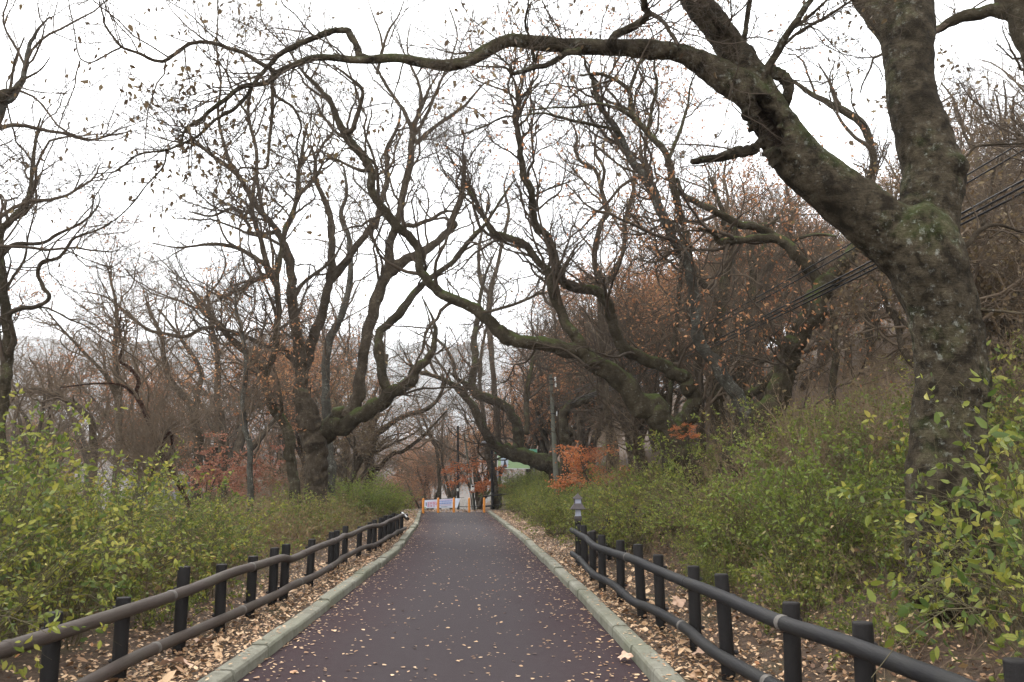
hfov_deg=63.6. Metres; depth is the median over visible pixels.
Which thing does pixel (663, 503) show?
green shrub
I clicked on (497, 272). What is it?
level branched oak
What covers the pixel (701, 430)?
kinked tree
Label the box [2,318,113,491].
bare tree
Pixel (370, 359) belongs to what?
hill
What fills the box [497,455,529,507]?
picture board
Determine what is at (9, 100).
corner tree
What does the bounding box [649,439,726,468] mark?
green shrub
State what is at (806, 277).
russet tree
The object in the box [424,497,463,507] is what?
banner
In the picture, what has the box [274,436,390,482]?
brown leaved tree
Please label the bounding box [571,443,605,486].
orange maple
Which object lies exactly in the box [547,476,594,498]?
green shrub
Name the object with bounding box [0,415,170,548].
leafy shrub
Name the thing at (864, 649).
rail fence
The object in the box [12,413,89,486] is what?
bare tree
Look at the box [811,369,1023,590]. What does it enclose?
broad leaved shrub
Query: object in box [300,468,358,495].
bare brown shrub
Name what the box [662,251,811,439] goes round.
bare tree
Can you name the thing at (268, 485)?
bare brown shrub
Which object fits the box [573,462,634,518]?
green shrub
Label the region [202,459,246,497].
red maple
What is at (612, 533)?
green shrub
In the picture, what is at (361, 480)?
bare brown shrub
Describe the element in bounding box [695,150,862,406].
russet tree
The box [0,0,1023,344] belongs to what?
sky
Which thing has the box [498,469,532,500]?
lime green shrub
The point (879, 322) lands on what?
brown leaved tree
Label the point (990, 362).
bare brown shrub
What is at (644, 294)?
bare tree
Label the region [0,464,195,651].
leafy shrub
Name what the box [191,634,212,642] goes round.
dry leaf
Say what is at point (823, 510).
leafy shrub
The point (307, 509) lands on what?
green shrub
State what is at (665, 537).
sapling
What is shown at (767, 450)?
green shrub
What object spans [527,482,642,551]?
green shrub
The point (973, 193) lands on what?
bare tree
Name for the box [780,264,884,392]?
brown leaved tree
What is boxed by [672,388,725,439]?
bare brown shrub
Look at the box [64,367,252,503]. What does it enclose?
propped sapling
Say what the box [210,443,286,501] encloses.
red maple
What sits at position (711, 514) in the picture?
lime green shrub
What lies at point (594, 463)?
sapling
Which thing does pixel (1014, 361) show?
bare brown shrub
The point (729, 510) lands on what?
leafy shrub
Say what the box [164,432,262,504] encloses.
red maple
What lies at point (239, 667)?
kerb
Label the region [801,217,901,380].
russet tree
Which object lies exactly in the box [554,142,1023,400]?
overhead cable
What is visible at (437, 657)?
path
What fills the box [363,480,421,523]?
lime green shrub
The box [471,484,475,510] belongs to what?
meter box
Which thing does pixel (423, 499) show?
bollard
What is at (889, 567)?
sapling
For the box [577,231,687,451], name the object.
bare tree
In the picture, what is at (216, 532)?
leafy shrub
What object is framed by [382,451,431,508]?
russet tree
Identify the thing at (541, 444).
russet tree
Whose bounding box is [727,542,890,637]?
sapling
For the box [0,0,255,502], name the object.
edge tree
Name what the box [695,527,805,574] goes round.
sapling
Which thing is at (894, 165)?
bare tree
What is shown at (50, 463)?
leafy shrub
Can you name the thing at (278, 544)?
shrubs
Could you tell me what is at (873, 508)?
sapling
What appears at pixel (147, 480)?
leafy shrub
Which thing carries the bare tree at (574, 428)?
on the ground
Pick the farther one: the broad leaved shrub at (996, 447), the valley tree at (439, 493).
the valley tree at (439, 493)
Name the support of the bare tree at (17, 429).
on the ground
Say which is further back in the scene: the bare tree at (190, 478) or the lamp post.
the bare tree at (190, 478)
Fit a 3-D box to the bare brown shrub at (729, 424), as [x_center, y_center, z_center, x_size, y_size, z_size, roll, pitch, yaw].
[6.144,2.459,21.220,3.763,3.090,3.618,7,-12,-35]
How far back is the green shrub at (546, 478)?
46.23 m
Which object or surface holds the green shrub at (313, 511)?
on the ground
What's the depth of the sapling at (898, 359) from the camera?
35.37 m
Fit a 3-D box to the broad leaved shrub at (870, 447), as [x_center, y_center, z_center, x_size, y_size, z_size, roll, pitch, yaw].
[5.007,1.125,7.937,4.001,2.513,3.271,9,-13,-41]
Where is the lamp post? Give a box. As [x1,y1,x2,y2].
[481,440,494,508]
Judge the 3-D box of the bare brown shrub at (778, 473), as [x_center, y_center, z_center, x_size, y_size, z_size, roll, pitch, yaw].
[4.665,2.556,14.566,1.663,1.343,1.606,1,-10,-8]
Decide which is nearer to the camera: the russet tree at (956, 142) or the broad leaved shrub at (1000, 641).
the broad leaved shrub at (1000, 641)
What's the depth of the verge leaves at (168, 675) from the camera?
7.87 m
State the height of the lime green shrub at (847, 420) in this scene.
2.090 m
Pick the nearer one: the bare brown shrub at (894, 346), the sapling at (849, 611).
the sapling at (849, 611)
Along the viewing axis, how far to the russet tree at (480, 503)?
68.69 m
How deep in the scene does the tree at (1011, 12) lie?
10.02 m
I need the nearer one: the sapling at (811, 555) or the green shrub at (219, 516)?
the sapling at (811, 555)
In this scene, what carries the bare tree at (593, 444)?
on the ground
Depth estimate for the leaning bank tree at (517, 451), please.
43.03 m
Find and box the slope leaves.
[518,388,1023,681]
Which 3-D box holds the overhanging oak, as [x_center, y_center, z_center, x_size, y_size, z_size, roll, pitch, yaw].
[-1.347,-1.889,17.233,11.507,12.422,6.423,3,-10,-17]
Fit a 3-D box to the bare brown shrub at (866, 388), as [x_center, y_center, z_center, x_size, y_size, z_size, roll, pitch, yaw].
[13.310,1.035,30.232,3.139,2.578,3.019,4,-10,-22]
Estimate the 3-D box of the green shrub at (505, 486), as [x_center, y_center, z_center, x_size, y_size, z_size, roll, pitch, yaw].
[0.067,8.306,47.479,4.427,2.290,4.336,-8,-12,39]
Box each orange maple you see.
[441,456,508,509]
[545,440,630,496]
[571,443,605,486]
[670,422,699,447]
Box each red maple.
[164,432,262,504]
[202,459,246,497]
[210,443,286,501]
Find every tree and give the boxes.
[0,0,205,369]
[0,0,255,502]
[0,0,1023,624]
[0,210,233,511]
[0,303,201,511]
[0,344,112,500]
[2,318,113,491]
[5,376,111,494]
[6,348,93,479]
[7,375,80,499]
[8,192,233,512]
[8,292,166,509]
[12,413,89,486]
[19,305,217,480]
[76,381,213,481]
[79,49,422,508]
[95,241,260,509]
[103,379,233,497]
[128,269,367,495]
[146,235,285,505]
[154,345,266,500]
[160,344,279,481]
[169,226,333,516]
[176,437,216,492]
[206,308,319,494]
[207,296,338,498]
[232,475,279,503]
[243,415,299,501]
[246,94,414,505]
[250,278,447,489]
[265,262,467,494]
[269,300,390,467]
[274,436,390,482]
[298,431,412,488]
[300,363,433,494]
[319,298,519,488]
[353,198,559,494]
[365,0,911,511]
[374,347,480,509]
[378,438,437,508]
[380,423,452,508]
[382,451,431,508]
[389,434,462,509]
[406,376,546,507]
[419,413,483,509]
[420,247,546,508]
[449,393,528,509]
[464,357,575,474]
[468,281,663,474]
[475,365,570,453]
[479,281,651,494]
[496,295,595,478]
[501,257,647,479]
[508,257,671,483]
[511,366,571,474]
[514,250,716,500]
[515,243,639,469]
[531,204,679,473]
[545,394,595,459]
[546,325,612,462]
[569,245,672,447]
[571,102,816,464]
[572,277,651,475]
[574,61,792,483]
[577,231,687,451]
[604,219,691,430]
[612,99,903,443]
[619,194,778,439]
[626,268,692,407]
[634,225,740,423]
[657,122,864,428]
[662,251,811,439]
[670,215,786,394]
[673,329,746,415]
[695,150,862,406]
[719,187,818,369]
[754,183,876,395]
[757,203,909,418]
[766,166,898,370]
[769,206,843,370]
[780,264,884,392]
[790,44,1023,397]
[794,55,1023,314]
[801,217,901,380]
[803,0,1023,425]
[823,220,889,343]
[824,51,1023,295]
[837,150,1023,367]
[855,28,1023,336]
[861,101,1023,341]
[866,273,900,309]
[877,98,992,189]
[951,0,1023,248]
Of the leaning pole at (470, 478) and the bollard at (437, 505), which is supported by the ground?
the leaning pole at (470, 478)
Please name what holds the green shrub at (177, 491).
on the ground
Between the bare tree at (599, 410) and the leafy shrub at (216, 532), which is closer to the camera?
the leafy shrub at (216, 532)
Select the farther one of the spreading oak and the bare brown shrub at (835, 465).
the spreading oak
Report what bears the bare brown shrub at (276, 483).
on the ground
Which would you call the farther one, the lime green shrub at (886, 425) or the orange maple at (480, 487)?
the orange maple at (480, 487)
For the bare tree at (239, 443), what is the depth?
49.69 m
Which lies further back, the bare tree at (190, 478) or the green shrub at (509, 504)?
the bare tree at (190, 478)
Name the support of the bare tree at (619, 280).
on the ground
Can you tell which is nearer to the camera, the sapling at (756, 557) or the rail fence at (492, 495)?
the sapling at (756, 557)
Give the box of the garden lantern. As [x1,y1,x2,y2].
[570,493,585,565]
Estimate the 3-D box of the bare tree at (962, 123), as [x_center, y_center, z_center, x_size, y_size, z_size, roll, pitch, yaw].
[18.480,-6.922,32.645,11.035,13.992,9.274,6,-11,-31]
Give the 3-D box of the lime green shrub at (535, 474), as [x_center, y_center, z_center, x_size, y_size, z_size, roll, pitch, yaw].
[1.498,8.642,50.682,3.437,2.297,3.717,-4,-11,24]
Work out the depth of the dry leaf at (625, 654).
7.46 m
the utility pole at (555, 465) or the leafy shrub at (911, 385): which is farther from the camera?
the utility pole at (555, 465)
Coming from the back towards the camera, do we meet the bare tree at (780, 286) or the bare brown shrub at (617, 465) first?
the bare tree at (780, 286)
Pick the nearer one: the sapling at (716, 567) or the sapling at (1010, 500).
the sapling at (1010, 500)
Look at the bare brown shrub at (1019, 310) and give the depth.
19.79 m
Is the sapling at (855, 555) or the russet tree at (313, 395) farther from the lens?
the russet tree at (313, 395)
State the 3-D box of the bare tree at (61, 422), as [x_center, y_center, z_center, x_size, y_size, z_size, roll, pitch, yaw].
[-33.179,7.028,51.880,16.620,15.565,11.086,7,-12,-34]
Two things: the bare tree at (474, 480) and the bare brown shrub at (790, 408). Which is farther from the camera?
the bare tree at (474, 480)
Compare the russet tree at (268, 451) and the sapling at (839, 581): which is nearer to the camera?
the sapling at (839, 581)
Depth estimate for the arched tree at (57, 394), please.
27.47 m
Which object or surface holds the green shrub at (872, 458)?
on the ground
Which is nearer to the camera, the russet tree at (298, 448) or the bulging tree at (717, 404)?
the bulging tree at (717, 404)
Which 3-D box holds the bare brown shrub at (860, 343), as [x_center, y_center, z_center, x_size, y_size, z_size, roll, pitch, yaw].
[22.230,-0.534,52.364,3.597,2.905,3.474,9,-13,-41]
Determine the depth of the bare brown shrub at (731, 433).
16.76 m
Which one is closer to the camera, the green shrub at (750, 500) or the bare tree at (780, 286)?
the green shrub at (750, 500)
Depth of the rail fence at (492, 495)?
45.37 m
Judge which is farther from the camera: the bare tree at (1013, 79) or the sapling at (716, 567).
the bare tree at (1013, 79)
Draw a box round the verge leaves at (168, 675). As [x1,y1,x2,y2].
[0,510,418,681]
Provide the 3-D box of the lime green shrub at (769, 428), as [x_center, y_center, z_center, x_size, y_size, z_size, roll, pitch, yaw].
[5.387,1.970,15.397,4.027,2.489,3.724,-5,-11,26]
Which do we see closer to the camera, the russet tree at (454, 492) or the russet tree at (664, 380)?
the russet tree at (664, 380)
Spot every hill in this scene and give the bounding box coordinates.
[1,332,677,443]
[6,403,614,509]
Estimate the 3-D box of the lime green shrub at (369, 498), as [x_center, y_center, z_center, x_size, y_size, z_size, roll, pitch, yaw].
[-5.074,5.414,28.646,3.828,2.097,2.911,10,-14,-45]
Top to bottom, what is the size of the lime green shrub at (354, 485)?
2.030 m
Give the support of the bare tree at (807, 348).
on the ground
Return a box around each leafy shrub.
[0,382,194,618]
[0,390,207,654]
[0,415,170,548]
[0,435,253,620]
[0,451,246,592]
[0,456,188,678]
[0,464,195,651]
[0,574,49,641]
[99,479,323,579]
[109,473,304,605]
[679,485,796,548]
[766,489,878,544]
[855,353,1023,422]
[879,355,1023,455]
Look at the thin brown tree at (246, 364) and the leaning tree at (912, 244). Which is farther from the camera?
the thin brown tree at (246, 364)
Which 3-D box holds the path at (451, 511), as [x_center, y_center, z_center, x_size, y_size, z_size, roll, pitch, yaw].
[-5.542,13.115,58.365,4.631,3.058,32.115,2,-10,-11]
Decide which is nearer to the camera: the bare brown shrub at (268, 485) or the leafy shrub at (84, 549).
the leafy shrub at (84, 549)
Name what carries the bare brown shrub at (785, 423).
on the ground
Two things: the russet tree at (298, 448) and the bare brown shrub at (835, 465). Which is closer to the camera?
the bare brown shrub at (835, 465)
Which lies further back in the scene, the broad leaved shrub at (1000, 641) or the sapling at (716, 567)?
the sapling at (716, 567)
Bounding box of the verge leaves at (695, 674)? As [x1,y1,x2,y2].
[493,510,1013,681]
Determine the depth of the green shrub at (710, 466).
17.00 m
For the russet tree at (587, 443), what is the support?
on the ground
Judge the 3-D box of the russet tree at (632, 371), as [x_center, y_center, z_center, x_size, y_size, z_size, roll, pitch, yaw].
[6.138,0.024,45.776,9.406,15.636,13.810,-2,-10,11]
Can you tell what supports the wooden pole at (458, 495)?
on the ground
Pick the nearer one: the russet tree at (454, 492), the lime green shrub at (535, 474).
the lime green shrub at (535, 474)
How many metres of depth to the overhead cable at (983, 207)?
14.01 m
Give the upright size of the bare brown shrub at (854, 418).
2.676 m
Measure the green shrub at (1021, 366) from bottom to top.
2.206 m
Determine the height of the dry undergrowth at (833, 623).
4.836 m
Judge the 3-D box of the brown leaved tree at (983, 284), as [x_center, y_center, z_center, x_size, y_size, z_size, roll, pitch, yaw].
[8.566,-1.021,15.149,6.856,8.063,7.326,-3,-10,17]
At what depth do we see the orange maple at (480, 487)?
48.38 m
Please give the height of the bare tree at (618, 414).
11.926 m
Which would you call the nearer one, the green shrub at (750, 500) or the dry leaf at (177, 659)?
the dry leaf at (177, 659)
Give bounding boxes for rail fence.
[0,512,407,681]
[484,483,546,509]
[569,525,1023,681]
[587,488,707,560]
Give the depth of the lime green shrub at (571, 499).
22.46 m
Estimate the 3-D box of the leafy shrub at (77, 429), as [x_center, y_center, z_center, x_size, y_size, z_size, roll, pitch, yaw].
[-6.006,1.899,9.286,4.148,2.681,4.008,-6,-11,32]
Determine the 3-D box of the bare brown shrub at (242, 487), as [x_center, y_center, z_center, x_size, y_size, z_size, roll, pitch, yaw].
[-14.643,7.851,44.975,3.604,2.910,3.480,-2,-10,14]
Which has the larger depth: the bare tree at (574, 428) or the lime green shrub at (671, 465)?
the bare tree at (574, 428)
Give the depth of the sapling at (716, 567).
10.57 m
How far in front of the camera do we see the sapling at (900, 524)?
7.86 m
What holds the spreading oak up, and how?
on the ground
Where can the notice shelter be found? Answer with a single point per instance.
(534, 450)
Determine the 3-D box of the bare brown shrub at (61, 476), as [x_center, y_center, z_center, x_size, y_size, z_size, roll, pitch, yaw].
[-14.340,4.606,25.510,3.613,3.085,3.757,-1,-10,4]
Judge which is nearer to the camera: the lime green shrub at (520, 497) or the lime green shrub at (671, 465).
the lime green shrub at (671, 465)
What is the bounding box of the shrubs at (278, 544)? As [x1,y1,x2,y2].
[0,491,384,640]
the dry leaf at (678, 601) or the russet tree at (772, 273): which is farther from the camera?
the russet tree at (772, 273)
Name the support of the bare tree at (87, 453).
on the ground
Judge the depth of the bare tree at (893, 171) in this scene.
20.27 m
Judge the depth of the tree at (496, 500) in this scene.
47.75 m
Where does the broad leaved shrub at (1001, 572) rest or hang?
on the ground
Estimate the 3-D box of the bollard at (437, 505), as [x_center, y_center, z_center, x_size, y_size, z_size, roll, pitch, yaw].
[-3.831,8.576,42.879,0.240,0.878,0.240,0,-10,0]
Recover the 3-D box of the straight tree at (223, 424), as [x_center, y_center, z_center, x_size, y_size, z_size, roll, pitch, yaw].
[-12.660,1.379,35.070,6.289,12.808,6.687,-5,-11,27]
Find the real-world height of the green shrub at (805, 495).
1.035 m
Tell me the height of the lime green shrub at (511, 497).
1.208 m
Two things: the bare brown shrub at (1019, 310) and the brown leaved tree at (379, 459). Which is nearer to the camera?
the bare brown shrub at (1019, 310)
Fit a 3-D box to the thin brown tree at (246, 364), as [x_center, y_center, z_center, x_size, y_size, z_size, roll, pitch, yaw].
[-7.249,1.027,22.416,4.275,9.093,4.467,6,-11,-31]
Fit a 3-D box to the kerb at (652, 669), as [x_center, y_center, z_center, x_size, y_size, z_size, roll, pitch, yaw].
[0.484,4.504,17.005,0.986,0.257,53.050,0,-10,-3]
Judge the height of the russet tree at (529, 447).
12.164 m
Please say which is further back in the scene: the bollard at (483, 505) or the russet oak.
the bollard at (483, 505)
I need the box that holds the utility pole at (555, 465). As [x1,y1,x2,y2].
[549,374,558,501]
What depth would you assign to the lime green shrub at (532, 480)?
41.00 m
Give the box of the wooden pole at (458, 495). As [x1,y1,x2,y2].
[457,426,459,509]
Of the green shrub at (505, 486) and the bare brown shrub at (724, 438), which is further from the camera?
the green shrub at (505, 486)
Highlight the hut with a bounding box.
[131,482,190,515]
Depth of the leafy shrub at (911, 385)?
16.78 m
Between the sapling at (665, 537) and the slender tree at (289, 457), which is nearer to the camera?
the sapling at (665, 537)
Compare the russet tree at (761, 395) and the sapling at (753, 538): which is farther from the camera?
the russet tree at (761, 395)
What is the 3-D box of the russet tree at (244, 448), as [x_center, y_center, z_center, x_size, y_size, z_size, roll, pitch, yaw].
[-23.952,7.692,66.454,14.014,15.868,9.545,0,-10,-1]
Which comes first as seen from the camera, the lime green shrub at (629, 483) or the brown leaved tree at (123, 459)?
the lime green shrub at (629, 483)
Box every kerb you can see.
[193,510,421,681]
[488,511,685,681]
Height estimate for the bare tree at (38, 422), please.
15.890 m
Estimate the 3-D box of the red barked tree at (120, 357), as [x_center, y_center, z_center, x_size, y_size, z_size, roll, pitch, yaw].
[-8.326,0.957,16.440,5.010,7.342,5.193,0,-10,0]
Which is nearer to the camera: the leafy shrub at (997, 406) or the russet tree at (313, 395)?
the leafy shrub at (997, 406)
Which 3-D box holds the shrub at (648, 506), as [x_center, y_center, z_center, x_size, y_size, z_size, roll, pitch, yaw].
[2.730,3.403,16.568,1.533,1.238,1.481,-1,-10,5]
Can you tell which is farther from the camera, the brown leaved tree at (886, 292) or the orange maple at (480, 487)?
the orange maple at (480, 487)
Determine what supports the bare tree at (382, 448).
on the ground
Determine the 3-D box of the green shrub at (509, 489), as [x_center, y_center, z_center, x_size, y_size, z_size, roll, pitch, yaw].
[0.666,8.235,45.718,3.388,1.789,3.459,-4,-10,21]
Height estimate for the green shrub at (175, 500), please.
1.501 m
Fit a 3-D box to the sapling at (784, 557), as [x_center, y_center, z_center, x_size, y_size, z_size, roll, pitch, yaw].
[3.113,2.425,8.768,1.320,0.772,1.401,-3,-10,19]
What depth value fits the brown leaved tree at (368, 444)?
37.77 m
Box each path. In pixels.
[237,512,649,681]
[425,510,481,511]
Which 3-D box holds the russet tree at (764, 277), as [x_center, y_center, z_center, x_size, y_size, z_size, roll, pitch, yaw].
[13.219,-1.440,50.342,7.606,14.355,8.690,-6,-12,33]
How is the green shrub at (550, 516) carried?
on the ground
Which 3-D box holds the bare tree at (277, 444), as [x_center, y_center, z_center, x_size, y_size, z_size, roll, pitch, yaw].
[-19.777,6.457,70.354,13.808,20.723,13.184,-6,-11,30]
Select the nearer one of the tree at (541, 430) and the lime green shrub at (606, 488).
the lime green shrub at (606, 488)
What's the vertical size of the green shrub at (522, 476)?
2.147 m
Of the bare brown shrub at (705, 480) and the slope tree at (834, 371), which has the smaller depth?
the bare brown shrub at (705, 480)
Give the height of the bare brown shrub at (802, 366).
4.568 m
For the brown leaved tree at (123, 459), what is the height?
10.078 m
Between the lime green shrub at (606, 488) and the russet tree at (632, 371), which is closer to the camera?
the lime green shrub at (606, 488)
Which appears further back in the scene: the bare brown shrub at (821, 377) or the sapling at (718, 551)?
the bare brown shrub at (821, 377)
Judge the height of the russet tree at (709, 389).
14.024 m
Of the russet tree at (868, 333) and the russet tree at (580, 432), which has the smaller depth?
the russet tree at (868, 333)
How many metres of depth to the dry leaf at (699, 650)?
7.16 m
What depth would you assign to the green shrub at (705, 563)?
9.88 m
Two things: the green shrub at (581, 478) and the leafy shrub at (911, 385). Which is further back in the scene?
the green shrub at (581, 478)
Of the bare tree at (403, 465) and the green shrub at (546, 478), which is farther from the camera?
the bare tree at (403, 465)
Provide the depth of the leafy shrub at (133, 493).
11.50 m
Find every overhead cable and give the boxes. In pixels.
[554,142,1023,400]
[556,179,1023,406]
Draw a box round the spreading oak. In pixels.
[27,0,544,530]
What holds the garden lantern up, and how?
on the ground
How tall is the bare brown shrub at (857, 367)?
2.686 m
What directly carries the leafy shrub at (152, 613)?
on the ground
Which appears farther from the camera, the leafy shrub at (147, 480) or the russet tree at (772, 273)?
the russet tree at (772, 273)
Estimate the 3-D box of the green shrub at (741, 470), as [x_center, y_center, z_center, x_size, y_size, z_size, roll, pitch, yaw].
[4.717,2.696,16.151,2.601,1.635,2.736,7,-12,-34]
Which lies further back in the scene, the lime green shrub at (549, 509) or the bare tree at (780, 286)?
the bare tree at (780, 286)
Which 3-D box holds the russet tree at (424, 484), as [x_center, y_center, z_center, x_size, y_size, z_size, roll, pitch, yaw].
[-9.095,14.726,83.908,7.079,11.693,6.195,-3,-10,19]
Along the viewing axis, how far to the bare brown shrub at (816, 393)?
33.15 m
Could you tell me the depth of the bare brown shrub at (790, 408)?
14.54 m
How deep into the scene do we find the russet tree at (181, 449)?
68.41 m
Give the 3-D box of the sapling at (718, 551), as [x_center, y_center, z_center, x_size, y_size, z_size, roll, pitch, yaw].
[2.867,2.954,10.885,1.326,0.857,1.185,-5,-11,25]
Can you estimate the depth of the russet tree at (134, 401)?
45.44 m
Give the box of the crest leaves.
[424,509,486,511]
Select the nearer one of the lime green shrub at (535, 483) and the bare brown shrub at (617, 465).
the bare brown shrub at (617, 465)
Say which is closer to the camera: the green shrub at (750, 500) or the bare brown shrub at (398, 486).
the green shrub at (750, 500)
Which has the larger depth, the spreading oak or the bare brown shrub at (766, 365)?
the bare brown shrub at (766, 365)
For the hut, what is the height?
1.824 m
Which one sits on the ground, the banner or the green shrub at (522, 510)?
the green shrub at (522, 510)
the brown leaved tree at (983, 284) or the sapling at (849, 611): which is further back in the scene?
the brown leaved tree at (983, 284)
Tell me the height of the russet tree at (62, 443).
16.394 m
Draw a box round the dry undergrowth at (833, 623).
[528,357,1021,681]
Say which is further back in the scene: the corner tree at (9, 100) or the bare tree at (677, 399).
the bare tree at (677, 399)
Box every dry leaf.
[158,656,193,666]
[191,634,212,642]
[617,651,632,659]
[671,595,685,606]
[689,647,704,656]
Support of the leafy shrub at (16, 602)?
on the ground
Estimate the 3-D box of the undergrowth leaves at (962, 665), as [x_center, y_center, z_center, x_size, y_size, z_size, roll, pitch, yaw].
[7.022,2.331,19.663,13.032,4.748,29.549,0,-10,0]
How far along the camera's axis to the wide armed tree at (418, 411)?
38.98 m
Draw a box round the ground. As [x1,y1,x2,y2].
[0,304,1023,681]
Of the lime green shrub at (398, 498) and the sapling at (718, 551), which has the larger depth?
the lime green shrub at (398, 498)
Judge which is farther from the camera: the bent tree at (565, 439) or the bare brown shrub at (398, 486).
the bare brown shrub at (398, 486)
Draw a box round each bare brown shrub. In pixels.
[12,449,109,523]
[196,441,304,519]
[201,470,257,506]
[226,465,263,506]
[234,457,302,502]
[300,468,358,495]
[338,460,387,497]
[373,467,419,507]
[563,411,718,532]
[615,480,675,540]
[645,435,804,562]
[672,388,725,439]
[689,391,813,466]
[689,429,838,545]
[694,383,874,498]
[695,389,827,484]
[702,418,783,468]
[724,404,825,446]
[737,449,801,497]
[747,340,914,522]
[751,346,798,380]
[763,341,820,381]
[782,430,883,501]
[786,342,990,501]
[789,368,843,414]
[796,345,844,389]
[818,334,895,397]
[821,344,911,401]
[838,323,885,355]
[851,307,911,357]
[875,334,1023,433]
[977,242,1023,341]
[979,272,1023,424]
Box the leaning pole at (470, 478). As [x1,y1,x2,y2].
[464,435,475,509]
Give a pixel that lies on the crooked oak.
(670, 370)
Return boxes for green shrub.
[106,480,223,568]
[154,488,236,522]
[162,491,268,553]
[257,481,362,546]
[273,492,351,543]
[304,473,376,522]
[329,467,408,524]
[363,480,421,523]
[380,482,414,513]
[478,467,535,502]
[494,477,539,503]
[497,495,525,512]
[498,468,545,502]
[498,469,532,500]
[500,489,523,504]
[501,482,558,524]
[501,483,545,517]
[506,480,599,536]
[507,474,551,496]
[507,477,553,503]
[508,488,584,534]
[514,468,547,481]
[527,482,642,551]
[531,480,586,510]
[533,471,572,488]
[544,481,596,516]
[547,459,601,490]
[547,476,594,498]
[551,474,609,524]
[558,469,692,561]
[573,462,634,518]
[580,469,642,517]
[585,456,661,518]
[601,420,738,517]
[606,458,833,573]
[616,495,676,541]
[627,465,736,540]
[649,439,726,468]
[664,534,764,605]
[684,384,907,488]
[691,411,905,590]
[694,447,788,499]
[694,456,761,489]
[696,418,870,486]
[714,471,824,543]
[750,419,908,522]
[761,381,913,473]
[765,483,853,521]
[776,379,1022,497]
[881,324,1023,450]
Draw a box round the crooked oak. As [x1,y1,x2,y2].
[331,0,781,523]
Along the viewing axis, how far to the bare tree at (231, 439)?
58.37 m
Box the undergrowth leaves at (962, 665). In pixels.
[537,363,1023,667]
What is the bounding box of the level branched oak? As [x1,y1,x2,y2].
[426,143,547,506]
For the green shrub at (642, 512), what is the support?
on the ground
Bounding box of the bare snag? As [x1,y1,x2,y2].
[639,177,787,431]
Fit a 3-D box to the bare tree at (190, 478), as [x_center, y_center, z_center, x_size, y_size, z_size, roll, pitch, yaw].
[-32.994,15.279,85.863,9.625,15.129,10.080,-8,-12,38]
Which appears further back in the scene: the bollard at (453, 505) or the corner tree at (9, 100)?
the bollard at (453, 505)
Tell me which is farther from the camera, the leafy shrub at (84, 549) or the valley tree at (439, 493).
the valley tree at (439, 493)
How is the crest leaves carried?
on the path at (451, 511)
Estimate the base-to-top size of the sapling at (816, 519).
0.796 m
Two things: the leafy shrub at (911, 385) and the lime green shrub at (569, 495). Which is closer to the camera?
the leafy shrub at (911, 385)
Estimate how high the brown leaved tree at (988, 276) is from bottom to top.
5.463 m
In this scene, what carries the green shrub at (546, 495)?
on the ground
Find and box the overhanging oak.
[170,0,703,530]
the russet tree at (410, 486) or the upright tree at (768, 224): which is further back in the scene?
the russet tree at (410, 486)
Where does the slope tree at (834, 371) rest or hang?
on the ground
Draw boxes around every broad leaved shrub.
[786,357,1023,679]
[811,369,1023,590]
[823,339,1023,493]
[832,379,1023,571]
[865,491,1023,646]
[866,416,1023,681]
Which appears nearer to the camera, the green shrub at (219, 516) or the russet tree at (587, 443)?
the green shrub at (219, 516)
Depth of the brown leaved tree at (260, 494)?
87.16 m
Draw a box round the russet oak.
[515,57,710,478]
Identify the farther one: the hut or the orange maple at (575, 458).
the hut
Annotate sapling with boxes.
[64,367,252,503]
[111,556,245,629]
[585,456,622,472]
[660,530,691,556]
[676,532,772,586]
[686,556,745,584]
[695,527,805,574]
[714,514,810,565]
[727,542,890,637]
[734,528,796,572]
[740,535,871,600]
[762,499,860,546]
[771,545,870,607]
[779,538,840,571]
[790,525,896,576]
[807,585,955,670]
[817,494,905,541]
[831,480,905,530]
[849,501,904,583]
[873,500,1021,598]
[878,354,908,373]
[990,483,1023,547]
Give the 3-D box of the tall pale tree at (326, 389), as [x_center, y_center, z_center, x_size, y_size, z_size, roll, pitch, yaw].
[-6.618,-1.559,32.488,5.812,17.838,6.378,-7,-12,37]
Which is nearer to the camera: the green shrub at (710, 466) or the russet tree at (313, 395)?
the green shrub at (710, 466)
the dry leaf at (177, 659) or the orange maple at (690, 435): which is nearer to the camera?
the dry leaf at (177, 659)
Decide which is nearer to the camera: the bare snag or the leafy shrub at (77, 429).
the leafy shrub at (77, 429)
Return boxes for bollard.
[421,498,424,513]
[437,498,438,512]
[452,498,455,512]
[467,498,470,512]
[482,498,485,512]
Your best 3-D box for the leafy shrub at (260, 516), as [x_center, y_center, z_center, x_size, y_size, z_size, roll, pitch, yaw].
[-5.051,2.963,13.107,3.210,1.736,3.475,-4,-11,23]
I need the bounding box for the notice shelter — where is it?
[497,449,536,499]
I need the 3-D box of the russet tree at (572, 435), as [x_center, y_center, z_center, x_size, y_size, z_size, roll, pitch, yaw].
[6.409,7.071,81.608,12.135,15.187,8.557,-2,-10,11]
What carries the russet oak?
on the ground
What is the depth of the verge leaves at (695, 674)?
8.14 m

